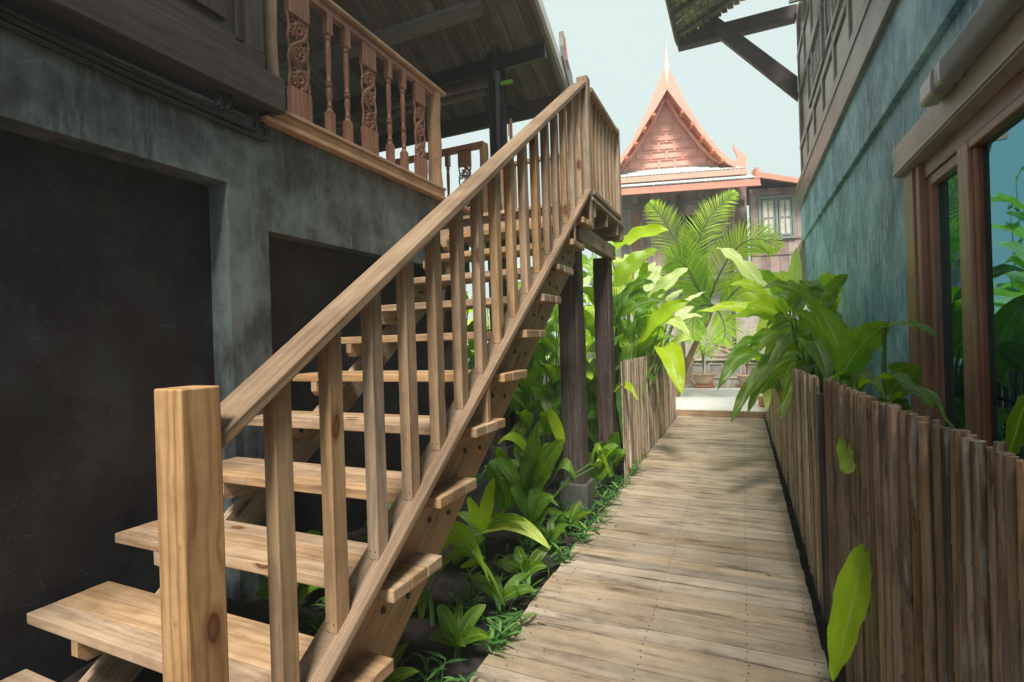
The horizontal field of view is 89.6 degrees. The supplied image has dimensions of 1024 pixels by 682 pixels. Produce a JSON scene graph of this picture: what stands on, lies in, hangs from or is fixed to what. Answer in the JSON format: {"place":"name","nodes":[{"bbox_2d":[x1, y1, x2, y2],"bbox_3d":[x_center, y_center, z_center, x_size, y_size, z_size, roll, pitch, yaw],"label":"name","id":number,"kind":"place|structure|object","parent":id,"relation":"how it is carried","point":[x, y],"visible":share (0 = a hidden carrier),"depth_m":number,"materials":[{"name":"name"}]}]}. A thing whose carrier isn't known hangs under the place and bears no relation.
{"place":"outdoors","nodes":[
{"label":"outdoors","id":0,"kind":"place"},
{"bbox_2d":[379,0,800,344],"label":"sky","id":1,"kind":"structure","parent":0,"point":[619,45],"materials":[{"name":"white"}]},
{"bbox_2d":[468,352,844,681],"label":"ground","id":2,"kind":"structure","parent":0,"point":[822,625],"depth_m":3.10,"materials":[{"name":"soil"}]},
{"bbox_2d":[0,0,572,681],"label":"cement house","id":3,"kind":"structure","parent":2,"relation":"on","point":[226,196],"depth_m":2.62,"materials":[{"name":"grey concrete"}]},
{"bbox_2d":[500,79,512,145],"bbox_3d":[-0.038,-2.180,5.800,0.141,1.491,0.046,-2,0,24],"label":"hanging cord","id":4,"kind":"object","parent":3,"relation":"hanging from","point":[506,82],"visible":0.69,"depth_m":5.81,"materials":[{"name":"metal"}]},
{"bbox_2d":[509,118,512,139],"bbox_3d":[-0.011,-2.391,5.947,0.030,0.340,0.030,-2,0,24],"label":"marker stick","id":5,"kind":"object","parent":3,"relation":"attached to","point":[510,129],"visible":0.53,"depth_m":5.93,"materials":[{"name":"brown wood"}]},
{"bbox_2d":[0,75,623,681],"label":"staircase","id":6,"kind":"structure","parent":2,"relation":"on","point":[180,625],"depth_m":1.95,"materials":[{"name":"brown wood"}]},
{"bbox_2d":[61,414,672,681],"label":"soil bed","id":7,"kind":"object","parent":2,"relation":"on","point":[448,581],"visible":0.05,"depth_m":2.74,"materials":[{"name":"black soil"}]},
{"bbox_2d":[255,530,321,610],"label":"canna plant","id":8,"kind":"object","parent":7,"relation":"on","point":[304,590],"visible":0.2,"depth_m":2.56,"materials":[{"name":"green plant"}]},
{"bbox_2d":[365,503,392,524],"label":"canna plant","id":9,"kind":"object","parent":7,"relation":"on","point":[389,505],"visible":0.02,"depth_m":3.24,"materials":[{"name":"green plant"}]},
{"bbox_2d":[383,641,419,681],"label":"seedling","id":10,"kind":"object","parent":7,"relation":"on","point":[398,674],"visible":0.34,"depth_m":1.91,"materials":[{"name":"green plant"}]},
{"bbox_2d":[412,521,504,626],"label":"canna plant","id":11,"kind":"object","parent":7,"relation":"on","point":[460,532],"visible":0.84,"depth_m":2.40,"materials":[{"name":"green plant"}]},
{"bbox_2d":[427,602,489,657],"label":"seedling","id":12,"kind":"object","parent":7,"relation":"on","point":[456,631],"visible":0.91,"depth_m":2.25,"materials":[{"name":"green plant"}]},
{"bbox_2d":[467,321,474,369],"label":"heliconia","id":13,"kind":"object","parent":7,"relation":"on","point":[471,363],"visible":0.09,"depth_m":5.84,"materials":[{"name":"green plant"}]},
{"bbox_2d":[298,448,649,681],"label":"ground cover","id":14,"kind":"object","parent":7,"relation":"on","point":[498,624],"visible":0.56,"depth_m":2.58,"materials":[{"name":"green plant"}]},
{"bbox_2d":[467,327,521,445],"bbox_3d":[-0.340,0.602,5.370,0.810,1.545,0.632,-2,0,24],"label":"heliconia","id":15,"kind":"object","parent":7,"relation":"on","point":[470,343],"visible":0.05,"depth_m":5.36,"materials":[{"name":"green plant"}]},
{"bbox_2d":[452,477,549,565],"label":"canna plant","id":16,"kind":"object","parent":7,"relation":"on","point":[483,520],"visible":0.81,"depth_m":3.08,"materials":[{"name":"green plant"}]},
{"bbox_2d":[484,447,519,469],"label":"canna plant","id":17,"kind":"object","parent":7,"relation":"on","point":[500,452],"visible":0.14,"depth_m":4.25,"materials":[{"name":"green plant"}]},
{"bbox_2d":[469,572,536,617],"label":"seedling","id":18,"kind":"object","parent":7,"relation":"on","point":[488,588],"visible":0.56,"depth_m":2.59,"materials":[{"name":"green plant"}]},
{"bbox_2d":[509,431,527,466],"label":"canna plant","id":19,"kind":"object","parent":7,"relation":"on","point":[516,453],"visible":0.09,"depth_m":4.93,"materials":[{"name":"green plant"}]},
{"bbox_2d":[487,309,554,428],"bbox_3d":[0.124,0.477,6.237,1.001,1.765,0.531,-2,0,-7],"label":"heliconia","id":20,"kind":"object","parent":7,"relation":"on","point":[536,406],"visible":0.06,"depth_m":6.17,"materials":[{"name":"green plant"}]},
{"bbox_2d":[487,457,558,513],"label":"canna plant","id":21,"kind":"object","parent":7,"relation":"on","point":[503,501],"visible":0.59,"depth_m":3.75,"materials":[{"name":"green plant"}]},
{"bbox_2d":[495,545,551,593],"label":"seedling","id":22,"kind":"object","parent":7,"relation":"on","point":[533,563],"visible":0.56,"depth_m":2.86,"materials":[{"name":"green plant"}]},
{"bbox_2d":[516,358,537,419],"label":"heliconia","id":23,"kind":"object","parent":7,"relation":"on","point":[534,361],"visible":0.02,"depth_m":6.74,"materials":[{"name":"green plant"}]},
{"bbox_2d":[510,485,553,550],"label":"canna plant","id":24,"kind":"object","parent":7,"relation":"on","point":[534,504],"visible":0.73,"depth_m":3.37,"materials":[{"name":"green plant"}]},
{"bbox_2d":[510,356,559,444],"bbox_3d":[0.179,0.737,5.626,0.886,1.244,0.706,-2,0,24],"label":"heliconia","id":25,"kind":"object","parent":7,"relation":"on","point":[528,388],"visible":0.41,"depth_m":5.56,"materials":[{"name":"green plant"}]},
{"bbox_2d":[529,336,555,432],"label":"heliconia","id":26,"kind":"object","parent":7,"relation":"on","point":[530,429],"depth_m":7.40,"materials":[{"name":"green plant"}]},
{"bbox_2d":[531,319,553,417],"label":"heliconia","id":27,"kind":"object","parent":7,"relation":"on","point":[534,393],"visible":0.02,"depth_m":8.89,"materials":[{"name":"green plant"}]},
{"bbox_2d":[526,320,559,442],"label":"heliconia","id":28,"kind":"object","parent":7,"relation":"on","point":[541,350],"visible":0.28,"depth_m":6.50,"materials":[{"name":"green plant"}]},
{"bbox_2d":[538,435,549,491],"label":"canna plant","id":29,"kind":"object","parent":7,"relation":"on","point":[540,448],"visible":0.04,"depth_m":4.70,"materials":[{"name":"green plant"}]},
{"bbox_2d":[534,516,567,551],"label":"seedling","id":30,"kind":"object","parent":7,"relation":"on","point":[557,532],"visible":0.56,"depth_m":3.28,"materials":[{"name":"green plant"}]},
{"bbox_2d":[495,407,610,517],"bbox_3d":[0.265,0.919,3.639,0.840,0.935,0.205,-2,0,24],"label":"canna plant","id":31,"kind":"object","parent":7,"relation":"on","point":[536,469],"visible":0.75,"depth_m":3.64,"materials":[{"name":"green plant"}]},
{"bbox_2d":[546,304,559,418],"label":"heliconia","id":32,"kind":"object","parent":7,"relation":"on","point":[549,353],"visible":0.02,"depth_m":8.05,"materials":[{"name":"green plant"}]},
{"bbox_2d":[535,369,591,469],"bbox_3d":[0.496,0.750,5.290,0.634,1.195,0.783,-2,0,24],"label":"heliconia","id":33,"kind":"object","parent":7,"relation":"on","point":[546,398],"visible":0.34,"depth_m":5.29,"materials":[{"name":"green plant"}]},
{"bbox_2d":[540,297,587,389],"bbox_3d":[0.551,0.073,6.418,0.688,2.546,0.768,-2,0,-12],"label":"heliconia","id":34,"kind":"object","parent":7,"relation":"on","point":[549,341],"visible":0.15,"depth_m":6.40,"materials":[{"name":"green plant"}]},
{"bbox_2d":[546,500,590,535],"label":"seedling","id":35,"kind":"object","parent":7,"relation":"on","point":[575,513],"visible":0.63,"depth_m":3.63,"materials":[{"name":"green plant"}]},
{"bbox_2d":[536,358,620,461],"bbox_3d":[0.747,0.750,5.339,0.669,1.186,1.032,-2,0,39],"label":"heliconia","id":36,"kind":"object","parent":7,"relation":"on","point":[591,388],"visible":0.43,"depth_m":5.30,"materials":[{"name":"green plant"}]},
{"bbox_2d":[582,254,592,379],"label":"heliconia","id":37,"kind":"object","parent":7,"relation":"on","point":[586,280],"visible":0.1,"depth_m":7.08,"materials":[{"name":"green plant"}]},
{"bbox_2d":[557,286,622,451],"bbox_3d":[0.927,0.193,5.830,0.756,2.281,0.792,-2,0,24],"label":"heliconia","id":38,"kind":"object","parent":7,"relation":"on","point":[589,322],"visible":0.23,"depth_m":5.72,"materials":[{"name":"green plant"}]},
{"bbox_2d":[589,443,618,495],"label":"canna plant","id":39,"kind":"object","parent":7,"relation":"on","point":[600,469],"visible":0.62,"depth_m":4.43,"materials":[{"name":"green plant"}]},
{"bbox_2d":[594,432,627,487],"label":"canna plant","id":40,"kind":"object","parent":7,"relation":"on","point":[615,456],"visible":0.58,"depth_m":4.67,"materials":[{"name":"green plant"}]},
{"bbox_2d":[588,257,634,279],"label":"heliconia","id":41,"kind":"object","parent":7,"relation":"on","point":[590,259],"visible":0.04,"depth_m":8.51,"materials":[{"name":"green plant"}]},
{"bbox_2d":[600,254,628,441],"bbox_3d":[1.404,0.079,6.728,0.629,2.478,0.840,-2,0,-6],"label":"heliconia","id":42,"kind":"object","parent":7,"relation":"on","point":[617,290],"visible":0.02,"depth_m":6.69,"materials":[{"name":"green plant"}]},
{"bbox_2d":[619,313,645,369],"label":"heliconia","id":43,"kind":"object","parent":7,"relation":"on","point":[621,344],"visible":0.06,"depth_m":6.15,"materials":[{"name":"green plant"}]},
{"bbox_2d":[620,354,675,480],"bbox_3d":[1.824,0.709,6.536,0.040,1.108,4.003,-2,0,24],"label":"bamboo fence","id":44,"kind":"object","parent":7,"relation":"on","point":[648,417],"visible":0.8,"depth_m":5.63,"materials":[{"name":"brown wood"}]},
{"bbox_2d":[613,278,684,459],"bbox_3d":[1.381,0.308,5.309,0.743,1.971,1.387,-2,0,9],"label":"banana plant","id":45,"kind":"object","parent":7,"relation":"on","point":[670,355],"visible":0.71,"depth_m":5.55,"materials":[{"name":"green plant"}]},
{"bbox_2d":[613,247,691,389],"bbox_3d":[1.626,0.108,6.022,0.920,2.350,1.066,-2,0,24],"label":"banana plant","id":46,"kind":"object","parent":7,"relation":"on","point":[651,324],"visible":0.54,"depth_m":5.95,"materials":[{"name":"green plant"}]},
{"bbox_2d":[612,224,705,380],"bbox_3d":[1.995,-0.087,6.860,1.120,2.717,1.408,-2,0,24],"label":"banana plant","id":47,"kind":"object","parent":7,"relation":"on","point":[651,271],"visible":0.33,"depth_m":6.56,"materials":[{"name":"green plant"}]},
{"bbox_2d":[465,287,472,323],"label":"heliconia","id":48,"kind":"object","parent":2,"relation":"on","point":[470,310],"visible":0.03,"depth_m":11.09,"materials":[{"name":"green plant"}]},
{"bbox_2d":[467,296,489,351],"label":"heliconia","id":49,"kind":"object","parent":2,"relation":"on","point":[471,319],"visible":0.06,"depth_m":10.15,"materials":[{"name":"green plant"}]},
{"bbox_2d":[517,262,520,290],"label":"heliconia","id":50,"kind":"object","parent":2,"relation":"on","point":[519,284],"visible":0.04,"depth_m":11.07,"materials":[{"name":"green plant"}]},
{"bbox_2d":[585,295,594,358],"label":"heliconia","id":51,"kind":"object","parent":2,"relation":"on","point":[590,339],"visible":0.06,"depth_m":9.43,"materials":[{"name":"green plant"}]},
{"bbox_2d":[583,251,619,296],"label":"heliconia","id":52,"kind":"object","parent":2,"relation":"on","point":[591,280],"visible":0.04,"depth_m":11.64,"materials":[{"name":"green plant"}]},
{"bbox_2d":[582,241,623,308],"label":"heliconia","id":53,"kind":"object","parent":2,"relation":"on","point":[587,267],"visible":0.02,"depth_m":13.02,"materials":[{"name":"green plant"}]},
{"bbox_2d":[470,416,830,681],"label":"boardwalk","id":54,"kind":"structure","parent":2,"relation":"on","point":[685,588],"depth_m":2.67,"materials":[{"name":"wood"}]},
{"bbox_2d":[531,421,770,651],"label":"leaf litter","id":55,"kind":"object","parent":54,"relation":"on","point":[533,616],"visible":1,"depth_m":2.75,"materials":[{"name":"brown plant"}]},
{"bbox_2d":[676,409,765,420],"bbox_3d":[3.283,1.169,8.134,1.320,0.138,0.060,-2,0,24],"label":"step riser","id":56,"kind":"object","parent":54,"relation":"on","point":[718,413],"visible":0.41,"depth_m":8.12,"materials":[{"name":"brown wood"}]},
{"bbox_2d":[717,247,801,327],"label":"banana plant","id":57,"kind":"object","parent":2,"relation":"on","point":[754,281],"visible":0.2,"depth_m":6.41,"materials":[{"name":"green plant"}]},
{"bbox_2d":[699,269,848,410],"bbox_3d":[2.448,0.281,4.892,1.258,1.956,1.538,-2,0,24],"label":"banana plant","id":58,"kind":"object","parent":2,"relation":"on","point":[771,322],"visible":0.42,"depth_m":4.77,"materials":[{"name":"green plant"}]},
{"bbox_2d":[731,279,837,421],"bbox_3d":[2.212,0.377,3.849,1.127,1.775,0.680,-2,0,-39],"label":"banana plant","id":59,"kind":"object","parent":2,"relation":"on","point":[770,369],"visible":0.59,"depth_m":3.85,"materials":[{"name":"green plant"}]},
{"bbox_2d":[778,327,807,383],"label":"banana plant","id":60,"kind":"object","parent":2,"relation":"on","point":[803,349],"visible":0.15,"depth_m":4.60,"materials":[{"name":"green plant"}]},
{"bbox_2d":[766,366,822,613],"bbox_3d":[2.654,0.682,5.109,0.049,1.110,6.037,-2,0,24],"label":"bamboo fence","id":61,"kind":"object","parent":2,"relation":"on","point":[795,426],"visible":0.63,"depth_m":3.09,"materials":[{"name":"brown wood"}]},
{"bbox_2d":[816,393,829,622],"bbox_3d":[1.409,0.746,2.313,0.050,1.020,0.045,-2,0,24],"label":"fence post","id":62,"kind":"object","parent":2,"relation":"on","point":[823,504],"visible":0.53,"depth_m":2.30,"materials":[{"name":"brown wood"}]},
{"bbox_2d":[832,367,867,391],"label":"banana plant","id":63,"kind":"object","parent":2,"relation":"on","point":[848,383],"visible":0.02,"depth_m":3.52,"materials":[{"name":"green plant"}]},
{"bbox_2d":[815,305,955,428],"bbox_3d":[1.658,0.535,2.396,0.309,1.496,1.523,-2,0,21],"label":"banana plant","id":64,"kind":"object","parent":2,"relation":"on","point":[847,349],"visible":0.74,"depth_m":2.35,"materials":[{"name":"green plant"}]},
{"bbox_2d":[877,394,935,573],"bbox_3d":[1.583,0.753,2.010,0.228,1.059,0.499,-2,0,29],"label":"banana plant","id":65,"kind":"object","parent":2,"relation":"on","point":[902,401],"visible":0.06,"depth_m":2.12,"materials":[{"name":"green plant"}]},
{"bbox_2d":[823,377,1023,681],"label":"bamboo fence","id":66,"kind":"object","parent":2,"relation":"on","point":[958,616],"visible":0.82,"depth_m":1.15,"materials":[{"name":"wood"}]},
{"bbox_2d":[836,431,855,473],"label":"leaf","id":67,"kind":"object","parent":66,"relation":"attached to","point":[845,453],"visible":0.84,"depth_m":1.78,"materials":[{"name":"green plant"}]},
{"bbox_2d":[827,544,871,680],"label":"leaf","id":68,"kind":"object","parent":66,"relation":"attached to","point":[851,598],"visible":0.88,"depth_m":1.55,"materials":[{"name":"green plant"}]},
{"bbox_2d":[1003,394,1023,454],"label":"banana plant","id":69,"kind":"object","parent":2,"relation":"on","point":[1014,434],"visible":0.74,"depth_m":1.16,"materials":[{"name":"green plant"}]},
{"bbox_2d":[684,380,740,387],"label":"deck","id":70,"kind":"structure","parent":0,"point":[729,383],"depth_m":12.22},
{"bbox_2d":[685,358,694,384],"bbox_3d":[4.353,0.734,12.634,0.247,0.678,0.213,-2,0,24],"label":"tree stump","id":71,"kind":"object","parent":70,"relation":"on","point":[688,379],"visible":0.66,"depth_m":12.56,"materials":[{"name":"brown wood"}]},
{"bbox_2d":[675,323,725,387],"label":"potted plant","id":72,"kind":"object","parent":70,"relation":"on","point":[703,379],"visible":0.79,"depth_m":11.73,"materials":[{"name":"plant"}]},
{"bbox_2d":[613,35,806,360],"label":"gabled house","id":73,"kind":"structure","parent":70,"relation":"on","point":[676,156],"depth_m":13.96,"materials":[{"name":"brown wood"}]},
{"bbox_2d":[631,210,647,272],"bbox_3d":[3.555,-2.786,14.406,0.410,1.745,0.019,-2,0,8],"label":"door","id":74,"kind":"structure","parent":73,"relation":"in","point":[634,213],"depth_m":14.41,"materials":[{"name":"red wood"}]},
{"bbox_2d":[676,214,707,269],"bbox_3d":[4.953,-2.707,14.198,0.800,1.500,0.019,-2,0,8],"label":"doorway","id":75,"kind":"structure","parent":73,"relation":"in","point":[691,216],"depth_m":14.18,"materials":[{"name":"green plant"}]},
{"bbox_2d":[758,194,795,239],"bbox_3d":[6.954,-3.250,13.558,0.900,1.140,0.032,-2,0,8],"label":"window","id":76,"kind":"structure","parent":73,"relation":"in","point":[786,226],"depth_m":13.54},
{"bbox_2d":[692,358,757,379],"bbox_3d":[5.570,0.742,13.558,1.850,0.553,0.320,-2,0,24],"label":"wooden chest","id":77,"kind":"object","parent":70,"relation":"on","point":[715,366],"visible":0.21,"depth_m":13.53,"materials":[{"name":"grey wood"}]},
{"bbox_2d":[710,354,729,357],"bbox_3d":[5.479,0.390,13.559,0.560,0.124,0.112,-2,0,30],"label":"driftwood","id":78,"kind":"object","parent":77,"relation":"on","point":[721,355],"visible":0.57,"depth_m":13.53,"materials":[{"name":"beige wood"}]},
{"bbox_2d":[719,348,729,353],"bbox_3d":[5.653,0.295,13.467,0.485,0.208,0.109,-2,0,33],"label":"driftwood","id":79,"kind":"object","parent":78,"relation":"on","point":[726,351],"visible":0.47,"depth_m":13.48,"materials":[{"name":"beige wood"}]},
{"bbox_2d":[727,324,764,386],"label":"potted plant","id":80,"kind":"object","parent":70,"relation":"on","point":[741,379],"visible":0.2,"depth_m":11.56,"materials":[{"name":"plant"}]},
{"bbox_2d":[676,388,765,411],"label":"patio","id":81,"kind":"structure","parent":0,"point":[722,399],"depth_m":9.46,"materials":[{"name":"beige concrete"}]},
{"bbox_2d":[644,188,784,396],"bbox_3d":[3.764,-0.907,9.644,2.447,4.062,1.016,-2,0,24],"label":"coconut palm","id":82,"kind":"object","parent":81,"relation":"on","point":[703,300],"visible":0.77,"depth_m":9.70,"materials":[{"name":"green plant"}]},
{"bbox_2d":[735,363,764,406],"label":"potted plant","id":83,"kind":"object","parent":81,"relation":"on","point":[761,401],"visible":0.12,"depth_m":8.38,"materials":[{"name":"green plant"}]},
{"bbox_2d":[665,0,1023,545],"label":"teal house","id":84,"kind":"structure","parent":0,"point":[908,206],"depth_m":2.69,"materials":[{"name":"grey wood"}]},
{"bbox_2d":[904,70,1023,458],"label":"window frame","id":85,"kind":"structure","parent":84,"relation":"in","point":[964,206],"depth_m":2.10,"materials":[{"name":"brown wood"}]},
{"bbox_2d":[920,0,1023,107],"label":"pipe duct","id":86,"kind":"object","parent":84,"relation":"attached to","point":[985,24],"visible":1,"depth_m":1.80,"materials":[{"name":"beige plastic"}]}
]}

